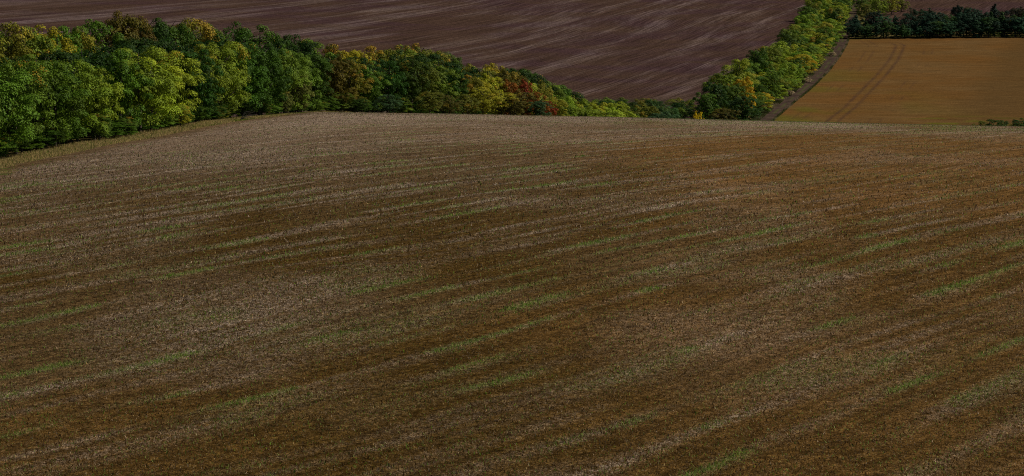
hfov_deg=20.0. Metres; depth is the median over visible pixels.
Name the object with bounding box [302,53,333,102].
broadleaf tree
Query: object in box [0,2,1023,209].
ground
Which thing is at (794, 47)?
lane tree
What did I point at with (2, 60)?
broadleaf tree
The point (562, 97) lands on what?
broadleaf tree
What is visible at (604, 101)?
broadleaf tree
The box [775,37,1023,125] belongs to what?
stubble field
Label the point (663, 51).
field
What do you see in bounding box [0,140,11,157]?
undergrowth shrub
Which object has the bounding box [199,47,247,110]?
broadleaf tree
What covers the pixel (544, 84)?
broadleaf tree
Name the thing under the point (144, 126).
undergrowth shrub
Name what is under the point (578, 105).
broadleaf tree
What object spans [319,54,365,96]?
broadleaf tree
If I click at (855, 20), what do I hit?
conifer
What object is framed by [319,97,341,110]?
undergrowth shrub
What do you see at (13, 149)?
undergrowth shrub
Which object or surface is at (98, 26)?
broadleaf tree
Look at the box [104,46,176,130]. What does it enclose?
broadleaf tree
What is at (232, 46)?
broadleaf tree
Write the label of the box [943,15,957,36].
dark tree
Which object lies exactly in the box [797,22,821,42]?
lane tree
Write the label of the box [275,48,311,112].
broadleaf tree
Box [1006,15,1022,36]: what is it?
dark tree
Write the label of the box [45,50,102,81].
broadleaf tree
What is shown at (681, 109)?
broadleaf tree
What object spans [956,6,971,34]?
dark tree
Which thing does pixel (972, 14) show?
dark tree
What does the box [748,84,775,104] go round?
lane tree
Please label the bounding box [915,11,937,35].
dark tree
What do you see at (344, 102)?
undergrowth shrub
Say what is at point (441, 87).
broadleaf tree
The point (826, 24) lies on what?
lane tree
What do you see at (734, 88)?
corner tree
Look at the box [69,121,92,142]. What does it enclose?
undergrowth shrub
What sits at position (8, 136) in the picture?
shrub
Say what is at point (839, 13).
lane tree
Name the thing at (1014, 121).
bush
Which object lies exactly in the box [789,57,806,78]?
lane tree
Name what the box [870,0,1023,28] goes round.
field
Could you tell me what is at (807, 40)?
lane tree
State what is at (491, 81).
broadleaf tree
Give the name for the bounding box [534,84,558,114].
broadleaf tree
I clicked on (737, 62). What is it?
lane tree
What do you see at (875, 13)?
dark tree
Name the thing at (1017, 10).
dark tree
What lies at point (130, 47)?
broadleaf tree
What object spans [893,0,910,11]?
upland tree
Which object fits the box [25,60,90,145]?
broadleaf tree
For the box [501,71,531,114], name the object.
broadleaf tree
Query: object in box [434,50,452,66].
broadleaf tree
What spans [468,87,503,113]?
shrub
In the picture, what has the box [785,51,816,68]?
lane tree
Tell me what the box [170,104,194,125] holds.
shrub
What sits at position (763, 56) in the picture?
lane tree
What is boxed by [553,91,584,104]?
broadleaf tree
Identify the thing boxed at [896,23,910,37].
conifer
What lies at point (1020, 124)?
bush
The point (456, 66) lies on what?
broadleaf tree
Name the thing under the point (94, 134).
shrub
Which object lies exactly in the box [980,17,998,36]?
dark tree
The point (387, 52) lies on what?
broadleaf tree
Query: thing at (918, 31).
conifer
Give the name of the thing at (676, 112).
broadleaf tree
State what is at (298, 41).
broadleaf tree
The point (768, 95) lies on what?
lane tree
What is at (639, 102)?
broadleaf tree
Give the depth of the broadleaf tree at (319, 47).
633.26 m
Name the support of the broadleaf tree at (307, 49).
on the ground at (86, 138)
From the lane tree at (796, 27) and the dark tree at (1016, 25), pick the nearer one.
the lane tree at (796, 27)
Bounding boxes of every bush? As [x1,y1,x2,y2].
[972,121,988,125]
[979,119,998,125]
[988,120,1008,125]
[1003,119,1020,125]
[1013,118,1023,126]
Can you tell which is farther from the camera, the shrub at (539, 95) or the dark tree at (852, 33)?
the dark tree at (852, 33)
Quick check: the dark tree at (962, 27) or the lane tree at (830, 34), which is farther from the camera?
the dark tree at (962, 27)
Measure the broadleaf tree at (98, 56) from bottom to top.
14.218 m
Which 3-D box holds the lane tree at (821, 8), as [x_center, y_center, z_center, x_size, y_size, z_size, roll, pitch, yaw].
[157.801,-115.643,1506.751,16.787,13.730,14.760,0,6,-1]
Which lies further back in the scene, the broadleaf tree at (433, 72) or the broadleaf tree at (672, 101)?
the broadleaf tree at (672, 101)
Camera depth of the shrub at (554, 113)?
676.15 m
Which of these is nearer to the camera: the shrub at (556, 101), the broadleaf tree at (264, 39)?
the broadleaf tree at (264, 39)
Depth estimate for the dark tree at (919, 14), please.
1450.25 m
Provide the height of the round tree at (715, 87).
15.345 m
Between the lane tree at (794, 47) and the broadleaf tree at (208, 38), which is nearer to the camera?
the broadleaf tree at (208, 38)
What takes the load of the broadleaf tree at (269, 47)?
on the ground at (86, 138)
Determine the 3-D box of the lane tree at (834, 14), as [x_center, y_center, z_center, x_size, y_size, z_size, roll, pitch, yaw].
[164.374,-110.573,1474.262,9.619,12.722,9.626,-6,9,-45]
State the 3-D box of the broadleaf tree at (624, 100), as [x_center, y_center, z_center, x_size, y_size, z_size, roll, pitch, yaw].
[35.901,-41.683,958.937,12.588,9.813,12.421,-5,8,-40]
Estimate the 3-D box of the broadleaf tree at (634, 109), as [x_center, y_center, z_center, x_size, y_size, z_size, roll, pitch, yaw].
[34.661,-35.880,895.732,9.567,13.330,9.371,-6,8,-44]
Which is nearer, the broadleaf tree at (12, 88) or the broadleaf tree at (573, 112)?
the broadleaf tree at (12, 88)
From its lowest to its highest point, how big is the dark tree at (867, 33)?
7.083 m
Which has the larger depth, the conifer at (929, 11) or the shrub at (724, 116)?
the conifer at (929, 11)
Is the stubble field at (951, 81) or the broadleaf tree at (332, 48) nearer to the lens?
the broadleaf tree at (332, 48)
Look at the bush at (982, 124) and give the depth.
905.76 m
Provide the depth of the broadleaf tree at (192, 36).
562.63 m
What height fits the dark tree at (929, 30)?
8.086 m
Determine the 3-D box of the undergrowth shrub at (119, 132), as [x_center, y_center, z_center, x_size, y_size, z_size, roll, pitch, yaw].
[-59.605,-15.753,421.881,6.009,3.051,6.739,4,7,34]
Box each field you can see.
[0,0,812,119]
[0,112,1023,475]
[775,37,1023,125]
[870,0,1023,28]
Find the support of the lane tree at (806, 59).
on the ground at (86, 138)
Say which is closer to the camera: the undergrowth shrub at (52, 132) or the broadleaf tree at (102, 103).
the undergrowth shrub at (52, 132)
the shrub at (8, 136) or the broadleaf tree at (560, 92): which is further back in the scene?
the broadleaf tree at (560, 92)
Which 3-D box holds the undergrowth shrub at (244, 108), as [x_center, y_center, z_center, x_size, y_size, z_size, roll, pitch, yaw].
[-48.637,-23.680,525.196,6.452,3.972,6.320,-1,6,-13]
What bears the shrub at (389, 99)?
on the ground at (86, 138)
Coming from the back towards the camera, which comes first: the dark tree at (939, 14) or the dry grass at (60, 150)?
the dark tree at (939, 14)
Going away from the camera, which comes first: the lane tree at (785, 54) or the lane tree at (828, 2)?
the lane tree at (785, 54)
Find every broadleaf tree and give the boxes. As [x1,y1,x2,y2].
[0,21,36,63]
[0,26,64,64]
[0,38,9,61]
[0,53,86,148]
[0,56,18,87]
[0,63,55,154]
[0,69,42,144]
[9,24,76,62]
[11,56,52,114]
[23,25,86,64]
[25,49,90,122]
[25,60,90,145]
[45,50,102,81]
[51,25,97,70]
[51,59,113,141]
[57,63,124,139]
[58,29,105,58]
[64,46,119,110]
[79,43,139,111]
[81,19,124,58]
[82,14,157,111]
[87,48,155,128]
[95,10,157,46]
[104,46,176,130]
[105,18,170,62]
[115,37,170,64]
[115,45,151,112]
[125,59,185,128]
[132,56,187,126]
[136,37,184,101]
[141,17,192,49]
[149,47,205,125]
[160,37,205,93]
[161,22,196,51]
[171,49,225,122]
[174,17,218,52]
[176,59,216,116]
[184,42,232,120]
[189,23,225,48]
[190,41,233,95]
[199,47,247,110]
[204,34,250,116]
[209,21,256,48]
[211,41,251,117]
[221,50,269,116]
[232,24,286,48]
[234,43,287,114]
[248,43,292,114]
[252,40,292,113]
[258,34,298,59]
[269,54,310,112]
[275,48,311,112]
[284,50,322,111]
[287,34,315,112]
[292,42,334,96]
[299,38,340,93]
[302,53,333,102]
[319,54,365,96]
[319,55,358,110]
[321,44,347,97]
[326,59,373,111]
[327,50,360,110]
[333,57,376,96]
[346,45,392,95]
[346,60,391,110]
[358,57,401,111]
[368,48,413,95]
[369,50,397,111]
[372,61,408,112]
[379,49,430,112]
[385,44,415,112]
[391,45,418,112]
[395,59,430,112]
[397,54,454,94]
[402,62,444,111]
[404,43,450,68]
[414,46,429,90]
[422,60,460,112]
[429,53,459,97]
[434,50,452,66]
[443,61,471,98]
[443,68,468,107]
[444,51,458,65]
[456,71,471,97]
[459,74,488,113]
[461,67,482,85]
[461,77,494,107]
[479,73,503,112]
[482,63,503,72]
[483,68,501,74]
[483,73,507,110]
[486,68,519,83]
[491,69,522,93]
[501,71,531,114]
[509,68,537,82]
[515,79,532,113]
[525,80,543,113]
[528,74,548,88]
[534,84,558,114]
[537,82,563,107]
[544,81,571,96]
[545,88,570,114]
[546,83,559,89]
[552,92,576,115]
[553,91,567,113]
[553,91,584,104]
[562,98,586,116]
[569,99,588,113]
[569,102,589,114]
[582,103,600,114]
[590,102,607,109]
[592,97,614,104]
[598,100,617,107]
[603,106,623,116]
[604,97,633,105]
[606,101,629,116]
[608,103,639,117]
[613,100,641,111]
[615,101,639,116]
[627,105,647,117]
[633,103,659,117]
[634,98,644,106]
[638,100,663,115]
[644,99,664,117]
[657,105,673,116]
[660,106,681,117]
[664,97,696,114]
[669,107,689,118]
[670,101,692,117]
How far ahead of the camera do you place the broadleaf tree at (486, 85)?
669.53 m
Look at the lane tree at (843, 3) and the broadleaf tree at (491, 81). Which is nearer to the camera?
the broadleaf tree at (491, 81)
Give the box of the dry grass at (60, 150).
[0,110,367,168]
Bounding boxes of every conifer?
[849,15,862,37]
[869,25,882,38]
[891,24,904,37]
[892,15,898,34]
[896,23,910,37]
[905,26,915,37]
[913,26,927,37]
[921,8,933,34]
[968,20,983,37]
[985,11,995,35]
[990,4,998,22]
[995,11,1008,35]
[998,19,1011,36]
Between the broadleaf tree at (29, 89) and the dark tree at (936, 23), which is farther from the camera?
the dark tree at (936, 23)
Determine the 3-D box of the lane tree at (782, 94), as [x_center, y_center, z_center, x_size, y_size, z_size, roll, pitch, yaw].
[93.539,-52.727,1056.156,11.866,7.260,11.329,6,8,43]
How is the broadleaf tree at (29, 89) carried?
on the ground at (86, 138)
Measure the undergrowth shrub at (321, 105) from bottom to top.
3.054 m
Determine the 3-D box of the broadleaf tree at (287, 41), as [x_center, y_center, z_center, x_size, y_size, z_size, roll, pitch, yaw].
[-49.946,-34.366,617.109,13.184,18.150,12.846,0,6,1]
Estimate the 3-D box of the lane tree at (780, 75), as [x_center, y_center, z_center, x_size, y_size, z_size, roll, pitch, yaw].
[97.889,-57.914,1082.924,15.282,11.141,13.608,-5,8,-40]
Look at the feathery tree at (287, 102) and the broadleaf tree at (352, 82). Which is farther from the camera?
the broadleaf tree at (352, 82)
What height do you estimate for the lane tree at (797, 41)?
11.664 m
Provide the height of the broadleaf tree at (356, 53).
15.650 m
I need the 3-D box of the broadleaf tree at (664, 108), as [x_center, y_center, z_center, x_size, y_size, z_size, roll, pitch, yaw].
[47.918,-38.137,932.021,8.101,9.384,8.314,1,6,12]
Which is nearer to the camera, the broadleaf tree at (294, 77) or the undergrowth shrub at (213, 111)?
the undergrowth shrub at (213, 111)
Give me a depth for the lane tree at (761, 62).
1111.56 m
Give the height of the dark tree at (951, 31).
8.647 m
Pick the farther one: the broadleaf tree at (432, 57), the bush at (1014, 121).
the bush at (1014, 121)
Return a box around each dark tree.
[843,17,861,34]
[843,22,860,38]
[856,28,874,37]
[858,25,877,38]
[860,12,875,29]
[867,11,882,35]
[871,16,892,37]
[878,21,896,37]
[893,13,918,36]
[904,7,920,35]
[914,9,927,28]
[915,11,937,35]
[921,22,940,37]
[925,12,946,36]
[930,21,946,37]
[937,22,954,37]
[941,21,961,37]
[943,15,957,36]
[950,4,962,35]
[952,20,968,37]
[953,10,972,36]
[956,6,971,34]
[962,8,982,34]
[968,21,989,36]
[974,10,989,36]
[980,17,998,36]
[987,20,1002,36]
[997,10,1012,33]
[1005,17,1023,36]
[1006,8,1023,23]
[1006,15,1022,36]
[1008,6,1023,34]
[1011,17,1023,36]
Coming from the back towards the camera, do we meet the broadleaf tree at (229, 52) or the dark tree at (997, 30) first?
the dark tree at (997, 30)
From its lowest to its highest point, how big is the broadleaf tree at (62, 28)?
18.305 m
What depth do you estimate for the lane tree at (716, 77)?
997.32 m
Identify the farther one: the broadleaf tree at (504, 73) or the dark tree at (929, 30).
the dark tree at (929, 30)
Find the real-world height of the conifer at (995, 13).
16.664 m
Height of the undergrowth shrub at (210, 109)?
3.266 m
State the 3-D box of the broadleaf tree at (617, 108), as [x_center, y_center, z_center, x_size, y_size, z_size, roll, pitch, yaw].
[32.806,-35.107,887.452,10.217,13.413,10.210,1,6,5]
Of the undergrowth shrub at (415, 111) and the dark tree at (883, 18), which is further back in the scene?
the dark tree at (883, 18)
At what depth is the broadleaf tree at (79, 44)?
488.73 m
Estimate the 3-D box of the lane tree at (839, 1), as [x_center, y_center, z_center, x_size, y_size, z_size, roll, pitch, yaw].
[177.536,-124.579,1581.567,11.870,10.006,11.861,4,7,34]
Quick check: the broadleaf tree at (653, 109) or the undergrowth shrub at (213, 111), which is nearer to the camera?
the undergrowth shrub at (213, 111)
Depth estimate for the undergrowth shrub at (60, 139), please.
394.86 m
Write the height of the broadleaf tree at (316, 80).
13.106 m
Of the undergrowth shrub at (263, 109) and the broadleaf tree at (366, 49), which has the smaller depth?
the undergrowth shrub at (263, 109)
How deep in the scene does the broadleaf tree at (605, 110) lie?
858.49 m
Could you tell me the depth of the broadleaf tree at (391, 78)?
615.04 m
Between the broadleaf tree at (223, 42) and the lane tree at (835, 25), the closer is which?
the broadleaf tree at (223, 42)
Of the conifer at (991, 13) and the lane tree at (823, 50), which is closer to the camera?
the lane tree at (823, 50)
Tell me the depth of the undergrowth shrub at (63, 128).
404.10 m
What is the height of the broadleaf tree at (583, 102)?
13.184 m
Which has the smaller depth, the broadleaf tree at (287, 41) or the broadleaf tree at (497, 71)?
the broadleaf tree at (287, 41)
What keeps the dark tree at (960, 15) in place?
on the ground at (86, 138)
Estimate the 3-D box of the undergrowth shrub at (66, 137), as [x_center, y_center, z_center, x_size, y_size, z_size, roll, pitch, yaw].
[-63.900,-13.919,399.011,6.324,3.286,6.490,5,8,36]
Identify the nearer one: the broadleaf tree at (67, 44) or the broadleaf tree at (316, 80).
the broadleaf tree at (67, 44)
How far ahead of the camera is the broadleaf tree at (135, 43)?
496.43 m
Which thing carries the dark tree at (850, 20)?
on the ground at (86, 138)
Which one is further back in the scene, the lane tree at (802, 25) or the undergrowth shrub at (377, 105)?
the lane tree at (802, 25)
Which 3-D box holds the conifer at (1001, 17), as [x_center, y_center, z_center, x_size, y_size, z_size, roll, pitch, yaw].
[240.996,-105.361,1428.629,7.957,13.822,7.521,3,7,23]
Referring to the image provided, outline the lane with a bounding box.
[759,0,856,120]
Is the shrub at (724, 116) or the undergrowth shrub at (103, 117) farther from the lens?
the shrub at (724, 116)
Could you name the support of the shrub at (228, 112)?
on the ground at (86, 138)
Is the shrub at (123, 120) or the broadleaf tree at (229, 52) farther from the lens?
the broadleaf tree at (229, 52)
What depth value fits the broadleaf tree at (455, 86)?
651.99 m
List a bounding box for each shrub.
[0,128,15,149]
[0,135,15,156]
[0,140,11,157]
[0,141,22,153]
[1,132,21,155]
[17,133,44,151]
[26,129,60,148]
[28,125,64,148]
[41,125,71,146]
[47,116,80,142]
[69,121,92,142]
[81,113,111,140]
[86,121,111,140]
[100,120,123,138]
[108,122,139,137]
[112,112,132,133]
[118,117,138,134]
[142,114,163,130]
[146,111,178,127]
[153,111,177,127]
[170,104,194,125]
[186,109,209,123]
[198,104,216,120]
[205,103,226,119]
[211,94,232,117]
[215,106,230,118]
[222,96,237,116]
[229,100,243,115]
[236,99,257,116]
[241,111,254,119]
[246,105,280,114]
[247,93,279,113]
[255,95,282,114]
[293,100,310,111]
[302,98,327,111]
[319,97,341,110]
[325,91,354,110]
[347,96,364,111]
[352,98,371,111]
[360,100,379,111]
[367,96,383,112]
[372,94,402,112]
[380,94,411,112]
[385,99,407,112]
[391,99,415,111]
[404,104,426,112]
[414,91,443,112]
[430,99,447,113]
[437,95,462,113]
[454,94,480,113]
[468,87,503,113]
[481,90,518,114]
[496,96,527,114]
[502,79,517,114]
[510,90,536,114]
[523,91,549,115]
[527,99,553,115]
[542,97,569,115]
[544,101,557,115]
[572,106,599,116]
[594,108,619,116]
[648,111,679,117]
[707,108,740,119]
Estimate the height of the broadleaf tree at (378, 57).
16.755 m
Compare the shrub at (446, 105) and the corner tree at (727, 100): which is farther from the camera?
the corner tree at (727, 100)
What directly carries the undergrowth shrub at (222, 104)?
on the ground at (86, 138)
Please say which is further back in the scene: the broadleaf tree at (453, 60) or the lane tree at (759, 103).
the lane tree at (759, 103)
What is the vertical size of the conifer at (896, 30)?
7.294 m
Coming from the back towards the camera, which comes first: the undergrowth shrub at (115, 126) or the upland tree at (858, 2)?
the upland tree at (858, 2)
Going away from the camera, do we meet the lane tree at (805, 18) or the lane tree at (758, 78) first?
the lane tree at (758, 78)
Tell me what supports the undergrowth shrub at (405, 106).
on the ground at (86, 138)
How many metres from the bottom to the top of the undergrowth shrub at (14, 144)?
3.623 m
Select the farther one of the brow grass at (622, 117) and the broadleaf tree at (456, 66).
the broadleaf tree at (456, 66)
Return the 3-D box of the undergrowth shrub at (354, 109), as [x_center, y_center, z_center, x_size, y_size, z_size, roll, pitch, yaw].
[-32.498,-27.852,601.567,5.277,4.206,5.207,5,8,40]
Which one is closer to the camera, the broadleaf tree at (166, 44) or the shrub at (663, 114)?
the broadleaf tree at (166, 44)
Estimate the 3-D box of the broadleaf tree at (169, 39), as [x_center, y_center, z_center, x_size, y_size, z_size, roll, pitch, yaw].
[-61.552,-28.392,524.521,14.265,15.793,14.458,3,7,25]
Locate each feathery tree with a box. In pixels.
[279,92,294,112]
[289,75,314,111]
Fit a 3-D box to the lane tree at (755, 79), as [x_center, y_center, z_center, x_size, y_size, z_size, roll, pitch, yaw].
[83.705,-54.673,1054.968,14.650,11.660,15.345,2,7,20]
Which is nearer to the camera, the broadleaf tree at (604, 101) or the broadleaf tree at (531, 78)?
the broadleaf tree at (531, 78)
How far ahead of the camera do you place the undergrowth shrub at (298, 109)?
564.40 m
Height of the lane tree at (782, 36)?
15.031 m
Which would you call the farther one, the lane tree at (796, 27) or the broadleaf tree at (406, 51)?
the lane tree at (796, 27)
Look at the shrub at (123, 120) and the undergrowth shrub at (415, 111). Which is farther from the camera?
the undergrowth shrub at (415, 111)
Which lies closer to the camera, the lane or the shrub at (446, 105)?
the shrub at (446, 105)
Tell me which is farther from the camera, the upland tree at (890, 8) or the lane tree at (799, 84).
the upland tree at (890, 8)
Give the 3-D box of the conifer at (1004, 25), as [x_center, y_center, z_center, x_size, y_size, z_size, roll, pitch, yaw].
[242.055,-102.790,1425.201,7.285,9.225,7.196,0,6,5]
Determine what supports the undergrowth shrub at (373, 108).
on the ground at (86, 138)
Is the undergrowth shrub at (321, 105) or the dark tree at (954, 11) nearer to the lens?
the undergrowth shrub at (321, 105)
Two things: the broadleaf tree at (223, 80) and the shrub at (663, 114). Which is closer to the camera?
the broadleaf tree at (223, 80)
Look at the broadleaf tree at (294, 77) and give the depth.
552.90 m
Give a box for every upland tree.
[852,0,868,13]
[855,3,873,18]
[868,0,886,12]
[880,0,890,14]
[883,0,900,14]
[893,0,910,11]
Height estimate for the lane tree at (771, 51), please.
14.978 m
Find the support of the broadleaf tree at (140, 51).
on the ground at (86, 138)
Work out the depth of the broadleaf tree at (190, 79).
466.31 m
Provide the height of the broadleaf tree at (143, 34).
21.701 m
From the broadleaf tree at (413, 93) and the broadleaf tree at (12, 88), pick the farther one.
the broadleaf tree at (413, 93)
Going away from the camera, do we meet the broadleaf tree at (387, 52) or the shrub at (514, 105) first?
the shrub at (514, 105)
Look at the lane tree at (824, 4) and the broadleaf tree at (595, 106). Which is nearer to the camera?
the broadleaf tree at (595, 106)
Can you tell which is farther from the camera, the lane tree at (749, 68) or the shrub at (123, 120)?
the lane tree at (749, 68)
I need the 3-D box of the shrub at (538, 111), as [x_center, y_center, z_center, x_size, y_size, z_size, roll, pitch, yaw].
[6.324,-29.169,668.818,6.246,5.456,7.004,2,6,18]
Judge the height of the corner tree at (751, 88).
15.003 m
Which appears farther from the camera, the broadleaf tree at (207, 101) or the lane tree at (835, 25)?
the lane tree at (835, 25)
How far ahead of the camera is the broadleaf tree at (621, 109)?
877.22 m
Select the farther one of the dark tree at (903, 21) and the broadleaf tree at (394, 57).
the dark tree at (903, 21)
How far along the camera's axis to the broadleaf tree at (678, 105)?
969.54 m
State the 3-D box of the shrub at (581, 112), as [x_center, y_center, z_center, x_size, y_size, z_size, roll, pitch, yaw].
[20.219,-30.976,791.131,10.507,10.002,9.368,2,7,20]
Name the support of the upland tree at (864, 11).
on the ground at (86, 138)
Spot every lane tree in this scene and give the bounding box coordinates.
[701,73,740,107]
[709,75,753,95]
[720,58,758,89]
[727,60,763,81]
[744,48,773,76]
[744,92,771,111]
[745,72,759,89]
[745,76,763,87]
[745,97,763,115]
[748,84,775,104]
[750,50,774,70]
[751,46,787,68]
[753,92,774,107]
[754,46,782,70]
[757,72,781,101]
[758,83,787,99]
[760,68,796,88]
[765,62,782,77]
[766,41,795,70]
[766,77,789,98]
[775,33,798,51]
[776,63,797,78]
[777,27,805,51]
[778,62,804,82]
[780,24,813,44]
[781,44,798,60]
[783,75,803,87]
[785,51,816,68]
[785,54,813,72]
[787,37,808,51]
[789,30,809,51]
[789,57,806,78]
[793,12,822,26]
[794,6,823,21]
[795,15,815,28]
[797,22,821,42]
[798,47,821,52]
[800,2,829,18]
[800,51,818,68]
[801,0,825,17]
[801,44,818,63]
[804,0,832,13]
[805,44,826,60]
[806,0,831,8]
[806,43,828,52]
[809,31,834,48]
[809,37,829,55]
[812,22,834,34]
[812,41,834,53]
[815,27,839,45]
[817,19,846,37]
[825,7,845,23]
[825,8,843,22]
[829,0,847,7]
[831,4,850,17]
[832,0,850,12]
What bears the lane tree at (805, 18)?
on the ground at (86, 138)
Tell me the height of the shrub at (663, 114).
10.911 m
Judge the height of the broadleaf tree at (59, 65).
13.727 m
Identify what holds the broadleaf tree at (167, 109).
on the ground at (86, 138)
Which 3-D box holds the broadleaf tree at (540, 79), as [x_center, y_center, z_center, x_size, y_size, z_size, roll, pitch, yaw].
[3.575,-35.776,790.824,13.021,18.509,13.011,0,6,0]
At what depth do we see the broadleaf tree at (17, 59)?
419.12 m
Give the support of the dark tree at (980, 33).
on the ground at (86, 138)
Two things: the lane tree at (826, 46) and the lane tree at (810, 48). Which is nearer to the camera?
the lane tree at (810, 48)
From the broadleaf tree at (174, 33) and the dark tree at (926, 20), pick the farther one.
the dark tree at (926, 20)
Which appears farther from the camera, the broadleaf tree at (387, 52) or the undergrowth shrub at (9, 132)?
the broadleaf tree at (387, 52)
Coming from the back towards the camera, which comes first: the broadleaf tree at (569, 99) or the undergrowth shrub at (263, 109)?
the broadleaf tree at (569, 99)
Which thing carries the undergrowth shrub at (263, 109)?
on the ground at (86, 138)
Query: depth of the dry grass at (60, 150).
410.70 m
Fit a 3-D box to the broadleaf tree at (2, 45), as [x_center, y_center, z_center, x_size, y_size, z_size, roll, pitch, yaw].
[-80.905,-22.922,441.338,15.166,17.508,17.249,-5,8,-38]
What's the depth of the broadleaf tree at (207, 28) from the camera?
576.30 m
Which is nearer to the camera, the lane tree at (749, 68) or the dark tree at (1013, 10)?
the lane tree at (749, 68)
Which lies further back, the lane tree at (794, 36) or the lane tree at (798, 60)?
the lane tree at (794, 36)
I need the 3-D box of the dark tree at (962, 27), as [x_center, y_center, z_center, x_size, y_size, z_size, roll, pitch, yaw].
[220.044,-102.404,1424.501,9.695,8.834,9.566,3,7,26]
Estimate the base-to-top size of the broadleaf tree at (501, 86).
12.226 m
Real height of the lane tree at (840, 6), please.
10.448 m
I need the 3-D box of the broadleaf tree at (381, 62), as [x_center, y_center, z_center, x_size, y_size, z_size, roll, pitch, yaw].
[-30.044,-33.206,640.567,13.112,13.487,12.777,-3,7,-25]
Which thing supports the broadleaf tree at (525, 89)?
on the ground at (86, 138)
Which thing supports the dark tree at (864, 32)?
on the ground at (86, 138)
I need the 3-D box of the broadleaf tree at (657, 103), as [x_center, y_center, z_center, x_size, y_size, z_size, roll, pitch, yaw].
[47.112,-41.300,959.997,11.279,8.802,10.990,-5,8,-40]
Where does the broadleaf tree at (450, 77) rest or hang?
on the ground at (86, 138)
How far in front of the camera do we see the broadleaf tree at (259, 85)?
524.03 m
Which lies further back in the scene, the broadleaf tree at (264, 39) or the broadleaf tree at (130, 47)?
the broadleaf tree at (264, 39)
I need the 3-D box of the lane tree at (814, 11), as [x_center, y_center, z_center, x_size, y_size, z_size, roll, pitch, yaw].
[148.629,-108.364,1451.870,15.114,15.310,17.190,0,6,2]
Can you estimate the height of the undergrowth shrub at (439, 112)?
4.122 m
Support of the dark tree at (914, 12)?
on the ground at (86, 138)
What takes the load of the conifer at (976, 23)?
on the ground at (86, 138)
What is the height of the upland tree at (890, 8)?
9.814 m
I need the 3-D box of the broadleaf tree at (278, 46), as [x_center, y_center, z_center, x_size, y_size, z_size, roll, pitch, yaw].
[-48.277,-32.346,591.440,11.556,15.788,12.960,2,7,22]
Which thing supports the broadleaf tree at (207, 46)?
on the ground at (86, 138)
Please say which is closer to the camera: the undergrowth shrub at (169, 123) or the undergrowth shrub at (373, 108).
the undergrowth shrub at (169, 123)
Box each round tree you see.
[687,92,721,119]
[698,81,729,118]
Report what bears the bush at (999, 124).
on the ground at (86, 138)
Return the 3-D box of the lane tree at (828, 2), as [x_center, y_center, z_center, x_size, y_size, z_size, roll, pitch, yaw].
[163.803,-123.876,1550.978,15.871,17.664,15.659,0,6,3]
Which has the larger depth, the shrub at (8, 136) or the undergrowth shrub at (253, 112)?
the undergrowth shrub at (253, 112)
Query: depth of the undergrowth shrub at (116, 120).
430.91 m
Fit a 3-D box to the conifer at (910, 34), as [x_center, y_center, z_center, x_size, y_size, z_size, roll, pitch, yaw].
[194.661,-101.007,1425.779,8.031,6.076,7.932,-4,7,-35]
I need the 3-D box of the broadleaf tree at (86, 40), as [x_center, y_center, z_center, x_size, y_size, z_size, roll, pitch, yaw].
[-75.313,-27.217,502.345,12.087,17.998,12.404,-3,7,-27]
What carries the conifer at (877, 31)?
on the ground at (86, 138)
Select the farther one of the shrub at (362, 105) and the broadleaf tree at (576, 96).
the broadleaf tree at (576, 96)
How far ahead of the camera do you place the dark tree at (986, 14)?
1428.40 m
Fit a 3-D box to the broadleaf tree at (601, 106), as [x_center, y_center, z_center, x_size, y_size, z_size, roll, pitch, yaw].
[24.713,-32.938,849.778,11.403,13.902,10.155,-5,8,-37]
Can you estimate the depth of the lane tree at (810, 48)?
1224.90 m
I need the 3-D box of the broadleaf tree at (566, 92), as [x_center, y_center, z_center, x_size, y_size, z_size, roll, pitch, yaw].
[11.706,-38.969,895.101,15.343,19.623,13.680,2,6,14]
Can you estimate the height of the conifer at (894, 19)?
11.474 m
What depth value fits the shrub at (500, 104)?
654.39 m
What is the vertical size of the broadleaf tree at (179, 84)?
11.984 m
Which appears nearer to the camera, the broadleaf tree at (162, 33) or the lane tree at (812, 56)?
the broadleaf tree at (162, 33)
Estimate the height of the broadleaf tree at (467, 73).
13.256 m
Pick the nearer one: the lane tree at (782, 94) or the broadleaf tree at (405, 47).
the broadleaf tree at (405, 47)
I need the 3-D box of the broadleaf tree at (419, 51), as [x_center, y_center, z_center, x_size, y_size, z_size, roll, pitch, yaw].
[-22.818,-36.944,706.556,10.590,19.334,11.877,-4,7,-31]
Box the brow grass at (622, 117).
[280,111,996,125]
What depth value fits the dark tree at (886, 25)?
1423.62 m
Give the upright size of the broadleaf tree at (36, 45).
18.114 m
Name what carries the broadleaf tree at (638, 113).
on the ground at (86, 138)
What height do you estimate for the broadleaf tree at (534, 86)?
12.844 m
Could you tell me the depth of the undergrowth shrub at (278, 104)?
542.45 m
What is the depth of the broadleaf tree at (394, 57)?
651.27 m
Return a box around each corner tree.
[720,83,751,116]
[720,84,738,117]
[727,95,763,120]
[733,76,756,113]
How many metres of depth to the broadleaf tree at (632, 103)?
930.31 m
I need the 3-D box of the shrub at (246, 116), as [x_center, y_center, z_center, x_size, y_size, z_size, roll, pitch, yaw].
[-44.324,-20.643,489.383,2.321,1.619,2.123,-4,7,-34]
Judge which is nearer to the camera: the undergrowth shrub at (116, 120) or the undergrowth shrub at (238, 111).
the undergrowth shrub at (116, 120)
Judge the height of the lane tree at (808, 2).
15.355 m
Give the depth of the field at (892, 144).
211.36 m
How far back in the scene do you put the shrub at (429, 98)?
611.36 m
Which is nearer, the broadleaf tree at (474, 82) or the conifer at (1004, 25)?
the broadleaf tree at (474, 82)
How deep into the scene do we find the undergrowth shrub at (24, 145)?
386.85 m
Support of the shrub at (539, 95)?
on the ground at (86, 138)

